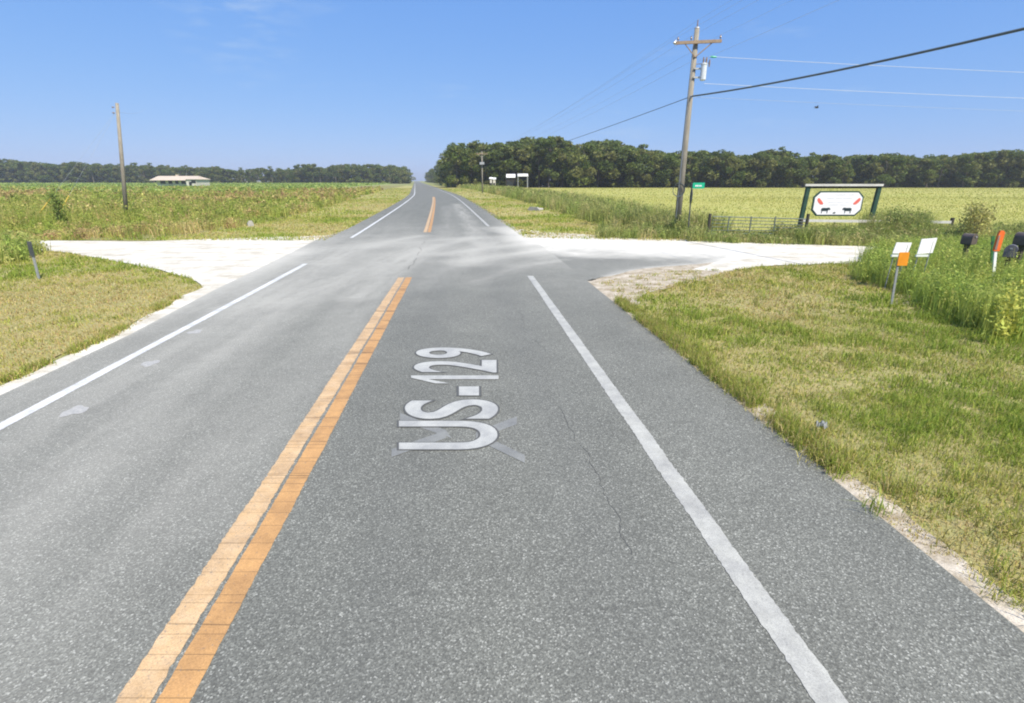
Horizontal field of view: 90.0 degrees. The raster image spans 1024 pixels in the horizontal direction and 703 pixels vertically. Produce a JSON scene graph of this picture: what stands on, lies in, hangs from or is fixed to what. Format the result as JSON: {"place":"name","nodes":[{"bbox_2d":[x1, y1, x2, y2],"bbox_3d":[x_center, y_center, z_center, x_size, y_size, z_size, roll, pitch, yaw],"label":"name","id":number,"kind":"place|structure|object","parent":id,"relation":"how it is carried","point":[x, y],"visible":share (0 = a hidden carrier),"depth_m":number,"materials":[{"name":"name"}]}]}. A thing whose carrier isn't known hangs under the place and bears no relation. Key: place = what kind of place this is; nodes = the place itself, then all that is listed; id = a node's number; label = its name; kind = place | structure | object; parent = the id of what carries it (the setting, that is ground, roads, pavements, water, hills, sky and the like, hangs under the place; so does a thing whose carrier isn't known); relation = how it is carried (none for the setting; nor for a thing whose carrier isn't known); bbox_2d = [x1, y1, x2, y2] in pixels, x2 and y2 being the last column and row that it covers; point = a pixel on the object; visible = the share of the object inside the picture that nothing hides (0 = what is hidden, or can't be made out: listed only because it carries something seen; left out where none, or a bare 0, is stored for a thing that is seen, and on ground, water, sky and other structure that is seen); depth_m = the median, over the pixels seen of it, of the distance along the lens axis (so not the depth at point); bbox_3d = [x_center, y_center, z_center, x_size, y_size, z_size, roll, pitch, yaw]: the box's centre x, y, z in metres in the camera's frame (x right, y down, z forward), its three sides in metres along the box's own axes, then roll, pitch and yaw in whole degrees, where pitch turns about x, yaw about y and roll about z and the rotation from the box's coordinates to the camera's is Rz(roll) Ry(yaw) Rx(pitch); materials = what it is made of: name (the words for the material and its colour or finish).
{"place":"outdoors","nodes":[
{"label":"outdoors","id":0,"kind":"place"},
{"bbox_2d":[0,235,326,394],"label":"lime rock driveway","id":1,"kind":"structure","parent":0,"point":[209,265],"depth_m":17.91,"materials":[{"name":"white gravel"}]},
{"bbox_2d":[0,184,400,240],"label":"weedy field","id":2,"kind":"structure","parent":0,"point":[280,217],"depth_m":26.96,"materials":[{"name":"plant"}]},
{"bbox_2d":[40,187,71,223],"bbox_3d":[-25.838,-8.160,29.006,1.306,2.208,1.385,0,18,0],"label":"shrub","id":3,"kind":"object","parent":2,"relation":"on","point":[53,196],"visible":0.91,"depth_m":28.86,"materials":[{"name":"green plant"}]},
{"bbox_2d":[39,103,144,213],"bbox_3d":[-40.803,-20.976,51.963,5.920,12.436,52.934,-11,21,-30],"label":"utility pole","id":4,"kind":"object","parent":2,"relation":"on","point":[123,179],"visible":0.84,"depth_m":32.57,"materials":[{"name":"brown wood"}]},
{"bbox_2d":[236,184,381,187],"bbox_3d":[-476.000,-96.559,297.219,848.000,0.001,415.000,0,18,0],"label":"crop field","id":5,"kind":"structure","parent":0,"point":[342,186],"depth_m":231.05,"materials":[{"name":"plant"}]},
{"bbox_2d":[23,161,43,182],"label":"oak tree","id":6,"kind":"object","parent":5,"relation":"on","point":[28,169],"visible":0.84,"depth_m":421.04,"materials":[{"name":"green plant"}]},
{"bbox_2d":[150,175,209,186],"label":"farmhouse","id":7,"kind":"object","parent":5,"relation":"on","point":[177,180],"visible":0.94,"depth_m":194.68,"materials":[{"name":"white"}]},
{"bbox_2d":[0,182,389,192],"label":"crop rows","id":8,"kind":"object","parent":5,"relation":"on","point":[286,185],"visible":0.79,"depth_m":203.38,"materials":[{"name":"green plant"}]},
{"bbox_2d":[301,164,323,182],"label":"oak tree","id":9,"kind":"object","parent":5,"relation":"on","point":[311,169],"visible":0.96,"depth_m":419.66,"materials":[{"name":"green plant"}]},
{"bbox_2d":[0,181,836,385],"bbox_3d":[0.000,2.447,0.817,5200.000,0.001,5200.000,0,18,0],"label":"ground","id":10,"kind":"structure","parent":0,"point":[408,184],"depth_m":23.21,"materials":[{"name":"green plant"}]},
{"bbox_2d":[0,250,202,385],"bbox_3d":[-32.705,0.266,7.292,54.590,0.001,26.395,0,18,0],"label":"roadside verge","id":11,"kind":"structure","parent":10,"relation":"on","point":[54,350],"depth_m":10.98,"materials":[{"name":"plant"}]},
{"bbox_2d":[27,241,39,278],"bbox_3d":[-12.881,-2.421,13.815,0.124,1.079,0.048,0,18,0],"label":"delineator post","id":12,"kind":"object","parent":11,"relation":"on","point":[30,249],"visible":0.82,"depth_m":13.77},
{"bbox_2d":[0,228,1023,344],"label":"lush weeds","id":13,"kind":"object","parent":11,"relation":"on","point":[951,279],"visible":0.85,"depth_m":12.20,"materials":[{"name":"green plant"}]},
{"bbox_2d":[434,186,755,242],"bbox_3d":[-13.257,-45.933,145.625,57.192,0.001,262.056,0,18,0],"label":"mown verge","id":14,"kind":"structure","parent":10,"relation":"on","point":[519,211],"depth_m":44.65,"materials":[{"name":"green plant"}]},
{"bbox_2d":[526,234,754,280],"bbox_3d":[5.029,-3.989,20.000,7.429,0.001,12.542,-2,19,-6],"label":"driveway apron","id":15,"kind":"object","parent":10,"relation":"on","point":[588,259],"visible":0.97,"depth_m":18.62,"materials":[{"name":"concrete"}]},
{"bbox_2d":[588,262,1023,631],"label":"sandy shoulder","id":16,"kind":"object","parent":10,"relation":"on","point":[1015,616],"visible":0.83,"depth_m":4.30},
{"bbox_2d":[601,259,1023,611],"bbox_3d":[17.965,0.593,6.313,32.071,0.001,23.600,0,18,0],"label":"roadside verge","id":17,"kind":"structure","parent":10,"relation":"on","point":[964,546],"depth_m":6.62,"materials":[{"name":"plant"}]},
{"bbox_2d":[884,242,911,287],"bbox_3d":[9.478,-2.061,12.595,0.462,1.231,0.079,0,18,0],"label":"placard","id":18,"kind":"object","parent":17,"relation":"on","point":[901,247],"visible":0.68,"depth_m":12.45,"materials":[{"name":"white plastic"}]},
{"bbox_2d":[890,252,909,303],"bbox_3d":[8.187,-1.496,10.901,0.231,1.231,0.103,0,18,0],"label":"utility marker","id":19,"kind":"object","parent":17,"relation":"on","point":[903,258],"visible":0.88,"depth_m":10.75,"materials":[{"name":"orange plastic"}]},
{"bbox_2d":[911,238,936,276],"bbox_3d":[10.229,-2.163,12.772,0.462,1.311,0.079,0,18,0],"label":"placard","id":20,"kind":"object","parent":17,"relation":"on","point":[927,245],"visible":0.79,"depth_m":12.63,"materials":[{"name":"white plastic"}]},
{"bbox_2d":[960,233,978,257],"bbox_3d":[12.726,-2.627,14.393,0.258,1.365,0.300,-7,20,-19],"label":"mailbox","id":21,"kind":"object","parent":17,"relation":"on","point":[968,240],"visible":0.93,"depth_m":14.19,"materials":[{"name":"black metal"}]},
{"bbox_2d":[992,230,1004,274],"bbox_3d":[11.838,-2.211,12.531,0.184,1.455,0.168,0,18,0],"label":"utility marker","id":22,"kind":"object","parent":17,"relation":"on","point":[998,240],"visible":0.85,"depth_m":12.44,"materials":[{"name":"orange plastic"}]},
{"bbox_2d":[1002,244,1017,268],"bbox_3d":[12.715,-2.142,13.187,0.320,1.210,0.254,-17,25,-41],"label":"mailbox","id":23,"kind":"object","parent":17,"relation":"on","point":[1010,250],"visible":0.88,"depth_m":12.97,"materials":[{"name":"black metal"}]},
{"bbox_2d":[1002,245,1017,257],"bbox_3d":[12.623,-2.543,12.959,0.018,0.305,0.254,-17,25,-41],"label":"box door","id":24,"kind":"structure","parent":23,"relation":"in","point":[1010,252],"depth_m":12.95,"materials":[{"name":"black metal"}]},
{"bbox_2d":[1012,232,1023,264],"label":"mailbox","id":25,"kind":"object","parent":17,"relation":"on","point":[1018,239],"visible":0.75,"depth_m":13.60,"materials":[{"name":"black metal"}]},
{"bbox_2d":[0,181,1023,702],"bbox_3d":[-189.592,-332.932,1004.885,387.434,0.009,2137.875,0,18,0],"label":"road","id":26,"kind":"structure","parent":0,"point":[424,443],"depth_m":4.06,"materials":[{"name":"grey asphalt"}]},
{"bbox_2d":[0,0,1023,180],"label":"sky","id":27,"kind":"structure","parent":0,"point":[226,84],"materials":[{"name":"blue"}]},
{"bbox_2d":[520,229,874,271],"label":"lime rock driveway","id":28,"kind":"structure","parent":0,"point":[766,254],"depth_m":19.15,"materials":[{"name":"white gravel"}]},
{"bbox_2d":[439,185,1022,187],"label":"forest floor","id":29,"kind":"structure","parent":0,"point":[542,186],"depth_m":197.73,"materials":[{"name":"green plant"}]},
{"bbox_2d":[436,147,466,186],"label":"oak tree","id":30,"kind":"object","parent":29,"relation":"on","point":[439,174],"visible":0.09,"depth_m":204.01,"materials":[{"name":"green plant"}]},
{"bbox_2d":[439,142,475,187],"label":"oak tree","id":31,"kind":"object","parent":29,"relation":"on","point":[452,149],"visible":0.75,"depth_m":191.83,"materials":[{"name":"green plant"}]},
{"bbox_2d":[451,142,478,177],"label":"oak tree","id":32,"kind":"object","parent":29,"relation":"on","point":[468,145],"visible":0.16,"depth_m":195.89,"materials":[{"name":"green plant"}]},
{"bbox_2d":[457,147,487,183],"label":"oak tree","id":33,"kind":"object","parent":29,"relation":"on","point":[469,153],"visible":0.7,"depth_m":190.23,"materials":[{"name":"green plant"}]},
{"bbox_2d":[475,142,503,184],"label":"oak tree","id":34,"kind":"object","parent":29,"relation":"on","point":[486,153],"visible":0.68,"depth_m":187.48,"materials":[{"name":"green plant"}]},
{"bbox_2d":[478,142,521,186],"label":"oak tree","id":35,"kind":"object","parent":29,"relation":"on","point":[504,148],"visible":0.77,"depth_m":186.60,"materials":[{"name":"green plant"}]},
{"bbox_2d":[499,138,537,186],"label":"oak tree","id":36,"kind":"object","parent":29,"relation":"on","point":[526,168],"visible":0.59,"depth_m":192.17,"materials":[{"name":"green plant"}]},
{"bbox_2d":[517,142,541,186],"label":"oak tree","id":37,"kind":"object","parent":29,"relation":"on","point":[533,176],"visible":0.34,"depth_m":201.37,"materials":[{"name":"green plant"}]},
{"bbox_2d":[531,137,548,186],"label":"pine tree","id":38,"kind":"object","parent":29,"relation":"on","point":[535,145],"visible":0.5,"depth_m":196.45,"materials":[{"name":"green plant"}]},
{"bbox_2d":[537,136,566,187],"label":"oak tree","id":39,"kind":"object","parent":29,"relation":"on","point":[550,165],"visible":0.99,"depth_m":191.37,"materials":[{"name":"green plant"}]},
{"bbox_2d":[557,141,581,186],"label":"oak tree","id":40,"kind":"object","parent":29,"relation":"on","point":[573,148],"visible":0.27,"depth_m":199.07,"materials":[{"name":"green plant"}]},
{"bbox_2d":[561,141,601,187],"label":"oak tree","id":41,"kind":"object","parent":29,"relation":"on","point":[575,179],"visible":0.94,"depth_m":188.60,"materials":[{"name":"green plant"}]},
{"bbox_2d":[568,143,620,187],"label":"oak tree","id":42,"kind":"object","parent":29,"relation":"on","point":[604,165],"visible":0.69,"depth_m":189.46,"materials":[{"name":"green plant"}]},
{"bbox_2d":[596,143,641,186],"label":"oak tree","id":43,"kind":"object","parent":29,"relation":"on","point":[613,148],"visible":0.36,"depth_m":192.59,"materials":[{"name":"green plant"}]},
{"bbox_2d":[614,148,647,187],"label":"oak tree","id":44,"kind":"object","parent":29,"relation":"on","point":[626,181],"visible":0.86,"depth_m":190.28,"materials":[{"name":"green plant"}]},
{"bbox_2d":[632,149,660,186],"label":"oak tree","id":45,"kind":"object","parent":29,"relation":"on","point":[641,183],"visible":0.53,"depth_m":194.66,"materials":[{"name":"green plant"}]},
{"bbox_2d":[643,150,678,187],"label":"oak tree","id":46,"kind":"object","parent":29,"relation":"on","point":[656,156],"visible":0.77,"depth_m":193.81,"materials":[{"name":"green plant"}]},
{"bbox_2d":[652,153,680,187],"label":"oak tree","id":47,"kind":"object","parent":29,"relation":"on","point":[673,158],"visible":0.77,"depth_m":191.64,"materials":[{"name":"green plant"}]},
{"bbox_2d":[679,155,699,186],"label":"oak tree","id":48,"kind":"object","parent":29,"relation":"on","point":[694,170],"visible":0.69,"depth_m":196.23,"materials":[{"name":"green plant"}]},
{"bbox_2d":[690,155,719,186],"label":"oak tree","id":49,"kind":"object","parent":29,"relation":"on","point":[701,179],"visible":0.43,"depth_m":198.81,"materials":[{"name":"green plant"}]},
{"bbox_2d":[699,149,740,187],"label":"oak tree","id":50,"kind":"object","parent":29,"relation":"on","point":[713,157],"visible":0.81,"depth_m":192.98,"materials":[{"name":"green plant"}]},
{"bbox_2d":[718,151,748,187],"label":"oak tree","id":51,"kind":"object","parent":29,"relation":"on","point":[734,180],"visible":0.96,"depth_m":188.61,"materials":[{"name":"green plant"}]},
{"bbox_2d":[739,151,777,187],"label":"oak tree","id":52,"kind":"object","parent":29,"relation":"on","point":[757,160],"visible":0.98,"depth_m":187.96,"materials":[{"name":"green plant"}]},
{"bbox_2d":[757,152,779,187],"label":"oak tree","id":53,"kind":"object","parent":29,"relation":"on","point":[771,180],"visible":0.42,"depth_m":195.71,"materials":[{"name":"green plant"}]},
{"bbox_2d":[776,157,810,187],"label":"oak tree","id":54,"kind":"object","parent":29,"relation":"on","point":[793,164],"visible":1,"depth_m":188.42,"materials":[{"name":"green plant"}]},
{"bbox_2d":[792,155,820,187],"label":"oak tree","id":55,"kind":"object","parent":29,"relation":"on","point":[811,162],"visible":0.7,"depth_m":189.64,"materials":[{"name":"green plant"}]},
{"bbox_2d":[808,154,831,186],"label":"oak tree","id":56,"kind":"object","parent":29,"relation":"on","point":[822,168],"visible":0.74,"depth_m":192.83,"materials":[{"name":"green plant"}]},
{"bbox_2d":[822,158,847,186],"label":"oak tree","id":57,"kind":"object","parent":29,"relation":"on","point":[831,176],"visible":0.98,"depth_m":189.52,"materials":[{"name":"green plant"}]},
{"bbox_2d":[836,160,855,186],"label":"oak tree","id":58,"kind":"object","parent":29,"relation":"on","point":[846,165],"visible":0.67,"depth_m":189.94,"materials":[{"name":"green plant"}]},
{"bbox_2d":[851,154,873,186],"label":"oak tree","id":59,"kind":"object","parent":29,"relation":"on","point":[861,159],"visible":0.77,"depth_m":199.56,"materials":[{"name":"green plant"}]},
{"bbox_2d":[852,155,891,186],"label":"oak tree","id":60,"kind":"object","parent":29,"relation":"on","point":[868,160],"visible":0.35,"depth_m":198.43,"materials":[{"name":"green plant"}]},
{"bbox_2d":[867,155,907,187],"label":"oak tree","id":61,"kind":"object","parent":29,"relation":"on","point":[879,165],"visible":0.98,"depth_m":188.77,"materials":[{"name":"green plant"}]},
{"bbox_2d":[884,154,912,186],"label":"oak tree","id":62,"kind":"object","parent":29,"relation":"on","point":[898,178],"visible":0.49,"depth_m":197.50,"materials":[{"name":"green plant"}]},
{"bbox_2d":[900,159,918,186],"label":"oak tree","id":63,"kind":"object","parent":29,"relation":"on","point":[912,166],"visible":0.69,"depth_m":198.14,"materials":[{"name":"green plant"}]},
{"bbox_2d":[913,158,942,187],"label":"oak tree","id":64,"kind":"object","parent":29,"relation":"on","point":[920,178],"visible":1,"depth_m":191.51,"materials":[{"name":"green plant"}]},
{"bbox_2d":[941,155,971,186],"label":"oak tree","id":65,"kind":"object","parent":29,"relation":"on","point":[952,181],"visible":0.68,"depth_m":199.48,"materials":[{"name":"green plant"}]},
{"bbox_2d":[954,153,984,187],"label":"oak tree","id":66,"kind":"object","parent":29,"relation":"on","point":[972,178],"visible":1,"depth_m":187.87,"materials":[{"name":"green plant"}]},
{"bbox_2d":[960,158,1000,187],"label":"oak tree","id":67,"kind":"object","parent":29,"relation":"on","point":[980,183],"visible":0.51,"depth_m":191.14,"materials":[{"name":"green plant"}]},
{"bbox_2d":[979,150,1008,187],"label":"oak tree","id":68,"kind":"object","parent":29,"relation":"on","point":[1001,154],"visible":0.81,"depth_m":189.20,"materials":[{"name":"green plant"}]},
{"bbox_2d":[982,149,1023,187],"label":"oak tree","id":69,"kind":"object","parent":29,"relation":"on","point":[1018,159],"visible":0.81,"depth_m":187.97,"materials":[{"name":"green plant"}]},
{"bbox_2d":[465,187,1023,232],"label":"hay field","id":70,"kind":"structure","parent":0,"point":[718,205],"depth_m":66.06,"materials":[{"name":"green plant"}]},
{"bbox_2d":[75,186,777,242],"bbox_3d":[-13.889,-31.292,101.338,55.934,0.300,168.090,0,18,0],"label":"mown grass","id":71,"kind":"structure","parent":70,"relation":"on","point":[320,220],"depth_m":32.66,"materials":[{"name":"green plant"}]},
{"bbox_2d":[688,183,704,227],"bbox_3d":[8.523,-6.604,24.025,0.616,2.506,0.629,10,21,28],"label":"road sign","id":72,"kind":"object","parent":70,"relation":"on","point":[697,185],"visible":0.96,"depth_m":23.77,"materials":[{"name":"green metal"}]},
{"bbox_2d":[673,21,721,220],"bbox_3d":[8.491,-10.479,24.842,2.246,9.841,0.557,0,18,0],"label":"utility pole","id":73,"kind":"object","parent":70,"relation":"on","point":[695,41],"visible":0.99,"depth_m":24.34,"materials":[{"name":"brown wood"}]},
{"bbox_2d":[691,27,1023,96],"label":"telephone cable","id":74,"kind":"object","parent":73,"relation":"attached to","point":[939,48],"visible":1,"depth_m":14.97,"materials":[{"name":"black rubber"}]},
{"bbox_2d":[704,83,1012,97],"bbox_3d":[35.216,-13.732,27.939,53.114,0.283,0.019,-3,19,-9],"label":"service wire","id":75,"kind":"object","parent":73,"relation":"attached to","point":[860,91],"visible":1,"depth_m":25.25,"materials":[{"name":"metal"}]},
{"bbox_2d":[439,183,1023,245],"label":"ditch weeds","id":76,"kind":"object","parent":70,"relation":"on","point":[635,220],"visible":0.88,"depth_m":24.24,"materials":[{"name":"green plant"}]},
{"bbox_2d":[707,214,809,233],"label":"farm gate","id":77,"kind":"structure","parent":70,"relation":"on","point":[751,217],"depth_m":23.92,"materials":[{"name":"grey metal"}]},
{"bbox_2d":[798,184,883,223],"bbox_3d":[15.976,-6.844,25.089,3.748,2.596,0.230,0,18,0],"label":"farm sign","id":78,"kind":"object","parent":70,"relation":"on","point":[837,203],"visible":0.99,"depth_m":24.91,"materials":[{"name":"white paint"}]},
{"bbox_2d":[799,218,954,226],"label":"white bar gate","id":79,"kind":"structure","parent":70,"relation":"on","point":[951,221],"depth_m":24.47,"materials":[{"name":"metal"}]},
{"bbox_2d":[884,204,908,228],"bbox_3d":[17.831,-6.050,23.782,1.188,1.517,1.360,8,20,21],"label":"shrub","id":80,"kind":"object","parent":70,"relation":"on","point":[896,217],"visible":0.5,"depth_m":23.64,"materials":[{"name":"green plant"}]},
{"bbox_2d":[953,193,1004,239],"bbox_3d":[19.145,-5.394,20.939,1.513,2.071,1.732,0,18,0],"label":"shrub","id":81,"kind":"object","parent":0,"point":[975,225],"visible":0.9,"depth_m":20.81,"materials":[{"name":"green plant"}]},
{"label":"forest floor","id":82,"kind":"structure","parent":0,"visible":0},
{"bbox_2d":[12,161,31,182],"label":"oak tree","id":83,"kind":"object","parent":82,"relation":"on","point":[20,173],"visible":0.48,"depth_m":428.69,"materials":[{"name":"green plant"}]},
{"bbox_2d":[33,163,62,182],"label":"oak tree","id":84,"kind":"object","parent":82,"relation":"on","point":[43,178],"visible":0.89,"depth_m":424.04,"materials":[{"name":"green plant"}]},
{"bbox_2d":[43,164,66,182],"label":"oak tree","id":85,"kind":"object","parent":82,"relation":"on","point":[49,176],"visible":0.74,"depth_m":427.12,"materials":[{"name":"green plant"}]},
{"bbox_2d":[61,161,79,182],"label":"oak tree","id":86,"kind":"object","parent":82,"relation":"on","point":[64,173],"visible":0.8,"depth_m":425.49,"materials":[{"name":"green plant"}]},
{"bbox_2d":[65,162,88,182],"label":"oak tree","id":87,"kind":"object","parent":82,"relation":"on","point":[76,170],"visible":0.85,"depth_m":425.89,"materials":[{"name":"green plant"}]},
{"bbox_2d":[75,164,91,182],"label":"oak tree","id":88,"kind":"object","parent":82,"relation":"on","point":[85,176],"visible":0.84,"depth_m":429.15,"materials":[{"name":"green plant"}]},
{"bbox_2d":[86,163,108,182],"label":"oak tree","id":89,"kind":"object","parent":82,"relation":"on","point":[97,168],"visible":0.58,"depth_m":432.29,"materials":[{"name":"green plant"}]},
{"bbox_2d":[106,167,120,182],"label":"oak tree","id":90,"kind":"object","parent":82,"relation":"on","point":[116,178],"visible":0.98,"depth_m":429.49,"materials":[{"name":"green plant"}]},
{"bbox_2d":[125,165,135,182],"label":"oak tree","id":91,"kind":"object","parent":82,"relation":"on","point":[129,174],"visible":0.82,"depth_m":433.77,"materials":[{"name":"green plant"}]},
{"bbox_2d":[132,166,152,182],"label":"oak tree","id":92,"kind":"object","parent":82,"relation":"on","point":[143,179],"visible":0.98,"depth_m":433.05,"materials":[{"name":"green plant"}]},
{"bbox_2d":[209,166,222,182],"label":"oak tree","id":93,"kind":"object","parent":82,"relation":"on","point":[214,172],"visible":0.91,"depth_m":424.72,"materials":[{"name":"green plant"}]},
{"bbox_2d":[285,169,303,182],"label":"oak tree","id":94,"kind":"object","parent":82,"relation":"on","point":[296,178],"visible":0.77,"depth_m":422.59,"materials":[{"name":"green plant"}]},
{"bbox_2d":[324,165,345,182],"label":"oak tree","id":95,"kind":"object","parent":82,"relation":"on","point":[333,170],"visible":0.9,"depth_m":423.61,"materials":[{"name":"green plant"}]},
{"bbox_2d":[342,166,360,182],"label":"oak tree","id":96,"kind":"object","parent":82,"relation":"on","point":[347,169],"visible":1,"depth_m":422.55,"materials":[{"name":"green plant"}]},
{"bbox_2d":[374,166,389,182],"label":"oak tree","id":97,"kind":"object","parent":82,"relation":"on","point":[381,170],"visible":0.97,"depth_m":421.49,"materials":[{"name":"green plant"}]},
{"bbox_2d":[390,167,406,183],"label":"oak tree","id":98,"kind":"object","parent":82,"relation":"on","point":[396,175],"visible":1,"depth_m":424.22,"materials":[{"name":"green plant"}]},
{"bbox_3d":[9.293,-13.586,23.612,0.280,0.090,0.090,0,18,0],"label":"line insulator","id":99,"kind":"object","parent":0,"visible":0},
{"bbox_2d":[710,56,1023,72],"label":"service wire","id":100,"kind":"object","parent":99,"relation":"attached to","point":[859,64],"visible":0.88,"depth_m":24.80,"materials":[{"name":"metal"}]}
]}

